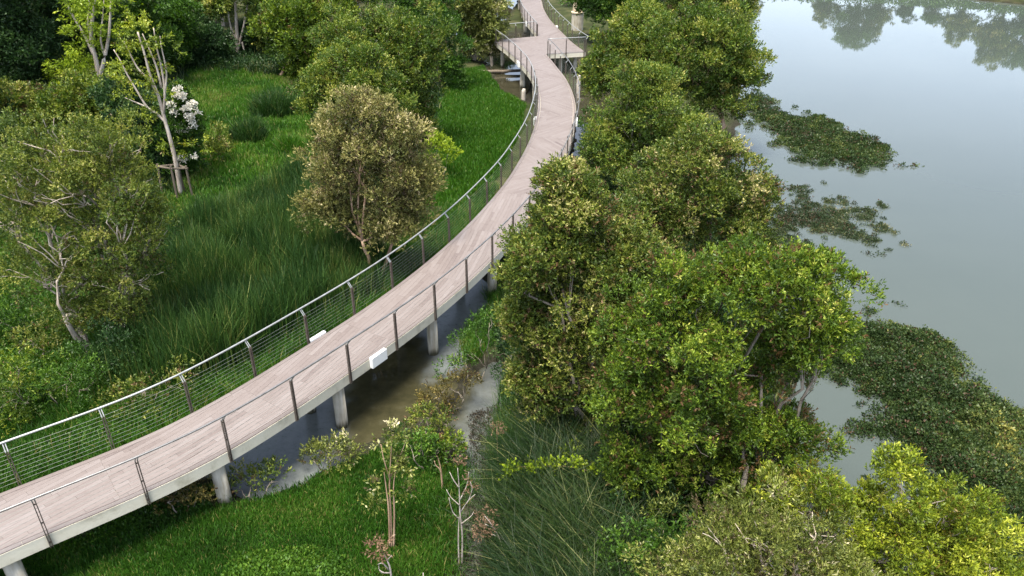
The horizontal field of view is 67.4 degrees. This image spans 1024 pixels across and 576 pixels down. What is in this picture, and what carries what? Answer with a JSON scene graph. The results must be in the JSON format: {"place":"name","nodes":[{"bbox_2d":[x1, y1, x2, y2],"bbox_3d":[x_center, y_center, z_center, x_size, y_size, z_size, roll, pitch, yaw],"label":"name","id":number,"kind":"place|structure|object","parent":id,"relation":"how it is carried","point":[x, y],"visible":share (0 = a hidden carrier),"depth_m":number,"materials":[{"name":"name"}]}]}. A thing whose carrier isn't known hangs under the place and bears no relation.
{"place":"outdoors","nodes":[
{"label":"outdoors","id":0,"kind":"place"},
{"bbox_2d":[0,189,178,438],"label":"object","id":1,"kind":"structure","parent":0,"point":[42,399],"depth_m":24.21,"materials":[{"name":"plant"}]},
{"bbox_2d":[0,36,451,240],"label":"rough grass","id":2,"kind":"structure","parent":0,"point":[179,73],"depth_m":54.30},
{"bbox_2d":[206,279,487,498],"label":"channel water","id":3,"kind":"structure","parent":0,"point":[375,397],"depth_m":22.44,"materials":[{"name":"liquid"}]},
{"bbox_2d":[420,359,505,575],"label":"stream water","id":4,"kind":"structure","parent":0,"point":[473,401],"depth_m":22.15,"materials":[{"name":"liquid"}]},
{"bbox_2d":[450,405,501,575],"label":"leafy weeds","id":5,"kind":"object","parent":4,"relation":"on","point":[479,436],"visible":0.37,"depth_m":20.19,"materials":[{"name":"green plant"}]},
{"bbox_2d":[425,64,526,206],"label":"lawn grass","id":6,"kind":"structure","parent":0,"point":[486,91],"depth_m":44.73,"materials":[{"name":"plant"}]},
{"bbox_2d":[456,0,516,34],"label":"pond water","id":7,"kind":"structure","parent":0,"point":[510,9],"depth_m":85.47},
{"bbox_2d":[479,33,530,99],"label":"pond water","id":8,"kind":"structure","parent":0,"point":[508,82],"depth_m":57.87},
{"bbox_2d":[0,0,1023,575],"bbox_3d":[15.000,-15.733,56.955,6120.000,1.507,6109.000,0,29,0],"label":"ground","id":9,"kind":"structure","parent":0,"point":[564,10],"depth_m":39.26,"materials":[{"name":"plant"}]},
{"bbox_2d":[0,87,31,145],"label":"tree","id":10,"kind":"object","parent":9,"relation":"on","point":[9,105],"visible":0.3,"depth_m":36.31,"materials":[{"name":"green plant"}]},
{"bbox_2d":[0,281,46,342],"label":"weedy shrub","id":11,"kind":"object","parent":9,"relation":"on","point":[16,314],"visible":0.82,"depth_m":24.55,"materials":[{"name":"green plant"}]},
{"bbox_2d":[0,76,64,156],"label":"leafy shrub","id":12,"kind":"object","parent":9,"relation":"on","point":[21,92],"visible":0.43,"depth_m":36.84,"materials":[{"name":"green plant"}]},
{"bbox_2d":[0,333,68,437],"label":"weedy shrub","id":13,"kind":"object","parent":9,"relation":"on","point":[15,388],"visible":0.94,"depth_m":20.69,"materials":[{"name":"green plant"}]},
{"bbox_2d":[0,318,68,361],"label":"weedy shrub","id":14,"kind":"object","parent":9,"relation":"on","point":[38,337],"visible":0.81,"depth_m":23.47,"materials":[{"name":"green plant"}]},
{"bbox_2d":[0,0,77,91],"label":"evergreen tree","id":15,"kind":"object","parent":9,"relation":"on","point":[30,41],"visible":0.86,"depth_m":43.72,"materials":[{"name":"green plant"}]},
{"bbox_2d":[0,337,118,414],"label":"weedy shrub","id":16,"kind":"object","parent":9,"relation":"on","point":[76,370],"visible":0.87,"depth_m":21.34,"materials":[{"name":"green plant"}]},
{"bbox_2d":[25,68,126,141],"bbox_3d":[-21.188,-8.111,37.860,5.206,5.379,3.954,0,29,0],"label":"leafy shrub","id":17,"kind":"object","parent":9,"relation":"on","point":[69,94],"visible":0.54,"depth_m":36.56,"materials":[{"name":"green plant"}]},
{"bbox_2d":[30,0,142,91],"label":"young tree","id":18,"kind":"object","parent":9,"relation":"on","point":[91,27],"visible":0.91,"depth_m":42.94,"materials":[{"name":"green plant"}]},
{"bbox_2d":[0,197,175,436],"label":"leafy weeds","id":19,"kind":"object","parent":9,"relation":"on","point":[34,349],"visible":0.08,"depth_m":24.74,"materials":[{"name":"green plant"}]},
{"bbox_2d":[54,0,129,69],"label":"evergreen tree","id":20,"kind":"object","parent":9,"relation":"on","point":[98,20],"visible":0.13,"depth_m":47.30,"materials":[{"name":"green plant"}]},
{"bbox_2d":[0,101,184,358],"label":"paperbark tree","id":21,"kind":"object","parent":9,"relation":"on","point":[63,176],"visible":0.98,"depth_m":21.60,"materials":[{"name":"green plant"}]},
{"bbox_2d":[73,316,157,391],"bbox_3d":[-11.734,1.983,22.467,2.908,2.476,2.004,0,29,0],"label":"weedy shrub","id":22,"kind":"object","parent":9,"relation":"on","point":[107,331],"visible":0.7,"depth_m":22.17,"materials":[{"name":"green plant"}]},
{"bbox_2d":[21,483,212,568],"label":"leafy weeds","id":23,"kind":"object","parent":9,"relation":"on","point":[140,515],"visible":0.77,"depth_m":17.89,"materials":[{"name":"green plant"}]},
{"bbox_2d":[86,73,178,180],"bbox_3d":[-18.260,-7.470,36.918,4.260,5.840,3.606,0,29,0],"label":"leafy shrub","id":24,"kind":"object","parent":9,"relation":"on","point":[100,96],"visible":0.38,"depth_m":35.80,"materials":[{"name":"green plant"}]},
{"bbox_2d":[86,0,187,85],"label":"evergreen tree","id":25,"kind":"object","parent":9,"relation":"on","point":[149,7],"visible":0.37,"depth_m":51.81,"materials":[{"name":"green plant"}]},
{"bbox_2d":[89,352,203,424],"bbox_3d":[-10.182,2.905,21.325,3.492,1.867,2.015,0,29,0],"label":"weedy shrub","id":26,"kind":"object","parent":9,"relation":"on","point":[139,385],"visible":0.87,"depth_m":21.17,"materials":[{"name":"green plant"}]},
{"bbox_2d":[92,8,214,193],"bbox_3d":[-15.970,-8.001,34.322,4.510,8.592,2.343,0,29,0],"label":"young tree","id":27,"kind":"object","parent":9,"relation":"on","point":[149,83],"visible":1,"depth_m":33.53,"materials":[{"name":"green plant"}]},
{"bbox_2d":[133,106,192,178],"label":"leafy shrub","id":28,"kind":"object","parent":9,"relation":"on","point":[157,130],"visible":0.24,"depth_m":36.52,"materials":[{"name":"green plant"}]},
{"bbox_2d":[156,163,192,197],"bbox_3d":[-15.631,-4.852,35.625,1.169,1.913,1.003,-25,37,-38],"label":"stake frame","id":29,"kind":"object","parent":9,"relation":"on","point":[179,168],"visible":0.66,"depth_m":35.37,"materials":[{"name":"brown wood"}]},
{"bbox_2d":[148,0,204,68],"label":"leafy shrub","id":30,"kind":"object","parent":9,"relation":"on","point":[184,18],"visible":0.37,"depth_m":55.30,"materials":[{"name":"green plant"}]},
{"bbox_2d":[153,77,210,174],"bbox_3d":[-15.986,-7.585,37.102,2.924,5.116,2.450,0,29,0],"label":"flowering shrub","id":31,"kind":"object","parent":9,"relation":"on","point":[182,108],"visible":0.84,"depth_m":36.44,"materials":[{"name":"grey plant"}]},
{"bbox_2d":[152,474,217,514],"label":"bush","id":32,"kind":"object","parent":9,"relation":"on","point":[171,497],"visible":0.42,"depth_m":17.91,"materials":[{"name":"green plant"}]},
{"bbox_2d":[162,0,229,19],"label":"paperbark tree","id":33,"kind":"object","parent":9,"relation":"on","point":[209,14],"visible":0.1,"depth_m":64.39,"materials":[{"name":"green plant"}]},
{"bbox_2d":[180,12,240,66],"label":"leafy shrub","id":34,"kind":"object","parent":9,"relation":"on","point":[215,40],"visible":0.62,"depth_m":58.15,"materials":[{"name":"green plant"}]},
{"bbox_2d":[197,120,238,161],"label":"leafy shrub","id":35,"kind":"object","parent":9,"relation":"on","point":[218,138],"visible":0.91,"depth_m":39.28,"materials":[{"name":"green plant"}]},
{"bbox_2d":[0,33,448,240],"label":"leafy weeds","id":36,"kind":"object","parent":9,"relation":"on","point":[250,56],"visible":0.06,"depth_m":56.99,"materials":[{"name":"green plant"}]},
{"bbox_2d":[73,145,388,394],"bbox_3d":[-9.249,-1.714,28.897,10.249,2.933,17.557,0,29,0],"label":"reed bed","id":37,"kind":"object","parent":9,"relation":"on","point":[251,261],"visible":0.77,"depth_m":26.23,"materials":[{"name":"plant"}]},
{"bbox_2d":[0,433,463,575],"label":"lawn grass","id":38,"kind":"structure","parent":9,"relation":"on","point":[304,493],"depth_m":17.69,"materials":[{"name":"plant"}]},
{"bbox_2d":[194,0,272,51],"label":"paperbark tree","id":39,"kind":"object","parent":9,"relation":"on","point":[228,7],"visible":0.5,"depth_m":59.32,"materials":[{"name":"green plant"}]},
{"bbox_2d":[0,193,480,486],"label":"leafy weeds","id":40,"kind":"object","parent":9,"relation":"on","point":[211,373],"visible":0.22,"depth_m":21.18,"materials":[{"name":"green plant"}]},
{"bbox_2d":[165,57,316,225],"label":"lawn grass","id":41,"kind":"structure","parent":9,"relation":"on","point":[228,104],"depth_m":45.25,"materials":[{"name":"plant"}]},
{"bbox_2d":[225,108,270,143],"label":"sedge tussock","id":42,"kind":"object","parent":9,"relation":"on","point":[252,129],"visible":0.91,"depth_m":42.74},
{"bbox_2d":[0,176,499,492],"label":"rough grass","id":43,"kind":"structure","parent":9,"relation":"on","point":[65,412],"depth_m":21.63,"materials":[{"name":"plant"}]},
{"bbox_2d":[207,455,296,502],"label":"bush","id":44,"kind":"object","parent":9,"relation":"on","point":[268,468],"visible":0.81,"depth_m":18.99,"materials":[{"name":"green plant"}]},
{"bbox_2d":[233,13,283,53],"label":"leafy shrub","id":45,"kind":"object","parent":9,"relation":"on","point":[247,40],"visible":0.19,"depth_m":60.76,"materials":[{"name":"green plant"}]},
{"bbox_2d":[244,84,300,117],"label":"sedge tussock","id":46,"kind":"object","parent":9,"relation":"on","point":[269,102],"visible":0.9,"depth_m":47.22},
{"bbox_2d":[219,544,353,575],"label":"leafy weeds","id":47,"kind":"object","parent":9,"relation":"on","point":[294,562],"visible":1,"depth_m":16.80,"materials":[{"name":"green plant"}]},
{"bbox_2d":[272,127,308,153],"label":"sedge tussock","id":48,"kind":"object","parent":9,"relation":"on","point":[283,143],"visible":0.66,"depth_m":41.18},
{"bbox_2d":[0,0,583,575],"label":"boardwalk","id":49,"kind":"structure","parent":9,"relation":"on","point":[550,134],"depth_m":20.55,"materials":[{"name":"wood"}]},
{"bbox_2d":[0,27,537,487],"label":"cable railing","id":50,"kind":"object","parent":49,"relation":"attached to","point":[188,397],"visible":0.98,"depth_m":21.61,"materials":[{"name":"grey metal"}]},
{"bbox_2d":[0,38,579,550],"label":"cable railing","id":51,"kind":"object","parent":49,"relation":"attached to","point":[290,378],"visible":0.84,"depth_m":18.97,"materials":[{"name":"grey metal"}]},
{"bbox_2d":[502,21,536,37],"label":"cable railing","id":52,"kind":"object","parent":49,"relation":"attached to","point":[522,30],"visible":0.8,"depth_m":61.05,"materials":[{"name":"grey metal"}]},
{"bbox_2d":[519,0,537,35],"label":"cable railing","id":53,"kind":"object","parent":49,"relation":"attached to","point":[520,5],"visible":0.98,"depth_m":66.77,"materials":[{"name":"grey metal"}]},
{"bbox_2d":[542,0,587,55],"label":"cable railing","id":54,"kind":"object","parent":49,"relation":"attached to","point":[543,3],"visible":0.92,"depth_m":63.04,"materials":[{"name":"grey metal"}]},
{"bbox_2d":[547,37,585,57],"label":"cable railing","id":55,"kind":"object","parent":49,"relation":"attached to","point":[566,45],"visible":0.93,"depth_m":55.82,"materials":[{"name":"grey metal"}]},
{"bbox_2d":[246,0,378,80],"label":"paperbark tree","id":56,"kind":"object","parent":9,"relation":"on","point":[287,24],"visible":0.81,"depth_m":53.30,"materials":[{"name":"green plant"}]},
{"bbox_2d":[296,428,367,479],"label":"bush","id":57,"kind":"object","parent":9,"relation":"on","point":[316,444],"visible":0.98,"depth_m":19.65,"materials":[{"name":"green plant"}]},
{"bbox_2d":[284,33,418,171],"bbox_3d":[-7.416,-8.078,35.779,5.874,7.300,4.144,-10,30,-17],"label":"paperbark tree","id":58,"kind":"object","parent":9,"relation":"on","point":[353,67],"visible":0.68,"depth_m":34.30,"materials":[{"name":"green plant"}]},
{"bbox_2d":[286,83,448,274],"bbox_3d":[-5.100,-3.486,27.059,5.853,7.659,3.656,0,29,0],"label":"paperbark tree","id":59,"kind":"object","parent":9,"relation":"on","point":[403,210],"visible":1,"depth_m":26.21,"materials":[{"name":"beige plant"}]},
{"bbox_2d":[360,532,394,575],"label":"sapling","id":60,"kind":"object","parent":9,"relation":"on","point":[381,552],"visible":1,"depth_m":15.89,"materials":[{"name":"brown plant"}]},
{"bbox_2d":[304,0,458,134],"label":"paperbark tree","id":61,"kind":"object","parent":9,"relation":"on","point":[421,44],"visible":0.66,"depth_m":39.05,"materials":[{"name":"green plant"}]},
{"bbox_2d":[357,417,423,547],"bbox_3d":[-2.607,4.340,16.570,1.342,3.724,0.881,9,30,16],"label":"sapling","id":62,"kind":"object","parent":9,"relation":"on","point":[401,461],"visible":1,"depth_m":16.28,"materials":[{"name":"green plant"}]},
{"bbox_2d":[382,421,452,473],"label":"bush","id":63,"kind":"object","parent":9,"relation":"on","point":[422,444],"visible":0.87,"depth_m":19.44,"materials":[{"name":"green plant"}]},
{"bbox_2d":[392,400,457,445],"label":"bush","id":64,"kind":"object","parent":9,"relation":"on","point":[431,419],"visible":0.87,"depth_m":20.51,"materials":[{"name":"green plant"}]},
{"bbox_2d":[377,0,474,88],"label":"paperbark tree","id":65,"kind":"object","parent":9,"relation":"on","point":[453,65],"visible":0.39,"depth_m":51.53,"materials":[{"name":"green plant"}]},
{"bbox_2d":[434,456,442,487],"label":"dead stem","id":66,"kind":"object","parent":9,"relation":"on","point":[440,469],"visible":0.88,"depth_m":18.79,"materials":[{"name":"beige plant"}]},
{"bbox_2d":[421,129,464,173],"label":"leafy shrub","id":67,"kind":"object","parent":9,"relation":"on","point":[441,137],"visible":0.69,"depth_m":37.20,"materials":[{"name":"green plant"}]},
{"bbox_2d":[413,362,483,411],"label":"bush","id":68,"kind":"object","parent":9,"relation":"on","point":[437,391],"visible":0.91,"depth_m":21.78,"materials":[{"name":"plant"}]},
{"bbox_2d":[427,429,469,470],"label":"bush","id":69,"kind":"object","parent":9,"relation":"on","point":[450,445],"visible":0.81,"depth_m":19.76,"materials":[{"name":"green plant"}]},
{"bbox_2d":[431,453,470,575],"bbox_3d":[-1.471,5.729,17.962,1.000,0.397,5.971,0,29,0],"label":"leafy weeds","id":70,"kind":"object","parent":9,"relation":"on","point":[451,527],"visible":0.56,"depth_m":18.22,"materials":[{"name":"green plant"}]},
{"bbox_2d":[423,449,486,575],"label":"bank grass","id":71,"kind":"structure","parent":9,"relation":"on","point":[453,525],"depth_m":18.22,"materials":[{"name":"plant"}]},
{"bbox_2d":[446,454,478,563],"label":"sapling","id":72,"kind":"object","parent":9,"relation":"on","point":[465,490],"visible":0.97,"depth_m":16.33,"materials":[{"name":"grey plant"}]},
{"bbox_2d":[432,305,506,381],"bbox_3d":[-1.210,1.827,22.942,2.455,2.956,1.669,0,29,0],"label":"bush","id":73,"kind":"object","parent":9,"relation":"on","point":[479,325],"visible":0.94,"depth_m":22.95,"materials":[{"name":"green plant"}]},
{"bbox_2d":[452,283,504,365],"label":"bank grass","id":74,"kind":"structure","parent":9,"relation":"on","point":[489,299],"depth_m":24.99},
{"bbox_2d":[443,0,514,61],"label":"tree","id":75,"kind":"object","parent":9,"relation":"on","point":[480,19],"visible":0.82,"depth_m":59.18,"materials":[{"name":"green plant"}]},
{"bbox_2d":[471,504,504,562],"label":"shrub","id":76,"kind":"object","parent":9,"relation":"on","point":[481,525],"visible":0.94,"depth_m":15.97,"materials":[{"name":"brown plant"}]},
{"bbox_2d":[467,425,515,575],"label":"bank grass","id":77,"kind":"structure","parent":9,"relation":"on","point":[485,509],"depth_m":18.37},
{"bbox_2d":[489,420,506,460],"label":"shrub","id":78,"kind":"object","parent":9,"relation":"on","point":[500,428],"visible":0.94,"depth_m":18.59,"materials":[{"name":"beige plant"}]},
{"bbox_2d":[484,69,519,73],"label":"fallen log","id":79,"kind":"object","parent":9,"relation":"on","point":[504,71],"visible":0.69,"depth_m":58.14,"materials":[{"name":"brown wood"}]},
{"bbox_2d":[488,326,527,379],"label":"shade shrub","id":80,"kind":"object","parent":9,"relation":"on","point":[507,353],"visible":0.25,"depth_m":23.19,"materials":[{"name":"green plant"}]},
{"bbox_2d":[471,356,563,507],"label":"tall grass","id":81,"kind":"structure","parent":9,"relation":"on","point":[504,406],"depth_m":19.93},
{"bbox_2d":[498,390,581,426],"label":"shade shrub","id":82,"kind":"object","parent":9,"relation":"on","point":[512,393],"visible":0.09,"depth_m":20.45,"materials":[{"name":"green plant"}]},
{"bbox_2d":[496,454,602,487],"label":"trailing vine","id":83,"kind":"object","parent":9,"relation":"on","point":[553,466],"visible":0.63,"depth_m":17.75,"materials":[{"name":"green plant"}]},
{"bbox_2d":[421,392,691,575],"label":"tall grass","id":84,"kind":"structure","parent":9,"relation":"on","point":[559,527],"depth_m":16.72,"materials":[{"name":"plant"}]},
{"bbox_2d":[558,439,588,484],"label":"shade shrub","id":85,"kind":"object","parent":9,"relation":"on","point":[574,448],"visible":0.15,"depth_m":18.52,"materials":[{"name":"green plant"}]},
{"bbox_2d":[571,2,583,30],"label":"concrete pile","id":86,"kind":"object","parent":9,"relation":"on","point":[577,21],"visible":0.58,"depth_m":70.70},
{"bbox_2d":[576,75,580,97],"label":"timber stub","id":87,"kind":"object","parent":9,"relation":"on","point":[577,89],"visible":0.39,"depth_m":51.89,"materials":[{"name":"brown wood"}]},
{"bbox_2d":[487,151,674,446],"bbox_3d":[1.647,0.862,18.611,4.417,8.663,3.314,0,29,0],"label":"paperbark tree","id":88,"kind":"object","parent":9,"relation":"on","point":[546,264],"visible":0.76,"depth_m":17.47,"materials":[{"name":"green plant"}]},
{"bbox_2d":[577,105,607,139],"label":"shade shrub","id":89,"kind":"object","parent":9,"relation":"on","point":[579,120],"visible":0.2,"depth_m":43.18,"materials":[{"name":"green plant"}]},
{"bbox_2d":[575,135,632,186],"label":"shade shrub","id":90,"kind":"object","parent":9,"relation":"on","point":[604,177],"visible":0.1,"depth_m":35.74,"materials":[{"name":"green plant"}]},
{"bbox_2d":[559,0,670,28],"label":"paperbark tree","id":91,"kind":"object","parent":9,"relation":"on","point":[605,7],"visible":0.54,"depth_m":64.35,"materials":[{"name":"green plant"}]},
{"bbox_2d":[575,0,700,103],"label":"paperbark tree","id":92,"kind":"object","parent":9,"relation":"on","point":[599,63],"visible":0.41,"depth_m":42.08,"materials":[{"name":"green plant"}]},
{"bbox_2d":[581,512,711,575],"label":"shade shrub","id":93,"kind":"object","parent":9,"relation":"on","point":[648,545],"visible":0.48,"depth_m":15.42,"materials":[{"name":"green plant"}]},
{"bbox_2d":[485,128,808,573],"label":"leafy weeds","id":94,"kind":"object","parent":9,"relation":"on","point":[501,352],"depth_m":22.25,"materials":[{"name":"green plant"}]},
{"bbox_2d":[574,57,724,186],"bbox_3d":[5.894,-6.412,33.059,6.281,7.004,4.235,0,29,0],"label":"paperbark tree","id":95,"kind":"object","parent":9,"relation":"on","point":[619,143],"visible":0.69,"depth_m":32.16,"materials":[{"name":"green plant"}]},
{"bbox_2d":[601,467,710,560],"bbox_3d":[3.092,5.114,17.165,3.109,2.165,2.279,0,29,0],"label":"shade shrub","id":96,"kind":"object","parent":9,"relation":"on","point":[674,508],"visible":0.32,"depth_m":16.94,"materials":[{"name":"green plant"}]},
{"bbox_2d":[478,119,834,573],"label":"bank grass","id":97,"kind":"structure","parent":9,"relation":"on","point":[621,430],"depth_m":23.41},
{"bbox_2d":[606,121,791,312],"bbox_3d":[5.950,-2.093,25.166,6.459,7.064,3.853,0,29,0],"label":"paperbark tree","id":98,"kind":"object","parent":9,"relation":"on","point":[697,156],"visible":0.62,"depth_m":23.87,"materials":[{"name":"green plant"}]},
{"bbox_2d":[638,0,778,133],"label":"paperbark tree","id":99,"kind":"object","parent":9,"relation":"on","point":[728,60],"visible":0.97,"depth_m":38.72,"materials":[{"name":"green plant"}]},
{"bbox_2d":[660,0,761,18],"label":"paperbark tree","id":100,"kind":"object","parent":9,"relation":"on","point":[673,5],"visible":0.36,"depth_m":57.83,"materials":[{"name":"green plant"}]},
{"bbox_2d":[675,291,785,336],"bbox_3d":[7.035,0.868,24.866,4.285,2.054,2.697,0,29,0],"label":"shade shrub","id":101,"kind":"object","parent":9,"relation":"on","point":[729,314],"visible":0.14,"depth_m":24.47,"materials":[{"name":"green plant"}]},
{"bbox_2d":[582,230,888,530],"bbox_3d":[4.397,2.294,16.285,5.889,7.840,3.824,0,29,0],"label":"paperbark tree","id":102,"kind":"object","parent":9,"relation":"on","point":[814,326],"visible":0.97,"depth_m":15.38,"materials":[{"name":"green plant"}]},
{"bbox_2d":[619,461,900,575],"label":"paperbark tree","id":103,"kind":"object","parent":9,"relation":"on","point":[744,557],"visible":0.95,"depth_m":12.94,"materials":[{"name":"green plant"}]},
{"bbox_2d":[752,440,1023,575],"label":"paperbark tree","id":104,"kind":"object","parent":9,"relation":"on","point":[955,539],"visible":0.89,"depth_m":13.48,"materials":[{"name":"green plant"}]},
{"bbox_2d":[570,54,616,168],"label":"pond water","id":105,"kind":"structure","parent":0,"point":[584,103],"depth_m":50.62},
{"bbox_2d":[730,0,1023,573],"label":"lake water","id":106,"kind":"structure","parent":0,"point":[935,88],"depth_m":40.88,"materials":[{"name":"liquid"}]},
{"bbox_2d":[734,92,923,173],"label":"plant mat","id":107,"kind":"object","parent":106,"relation":"on","point":[824,137],"visible":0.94,"depth_m":43.56,"materials":[{"name":"plant"}]},
{"bbox_2d":[756,180,911,293],"bbox_3d":[12.086,-2.588,33.195,10.816,0.366,11.802,0,29,0],"label":"plant mat","id":108,"kind":"object","parent":106,"relation":"on","point":[826,223],"visible":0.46,"depth_m":34.02,"materials":[{"name":"plant"}]},
{"bbox_2d":[797,300,1023,574],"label":"plant mat","id":109,"kind":"object","parent":106,"relation":"on","point":[916,370],"visible":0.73,"depth_m":21.77,"materials":[{"name":"plant"}]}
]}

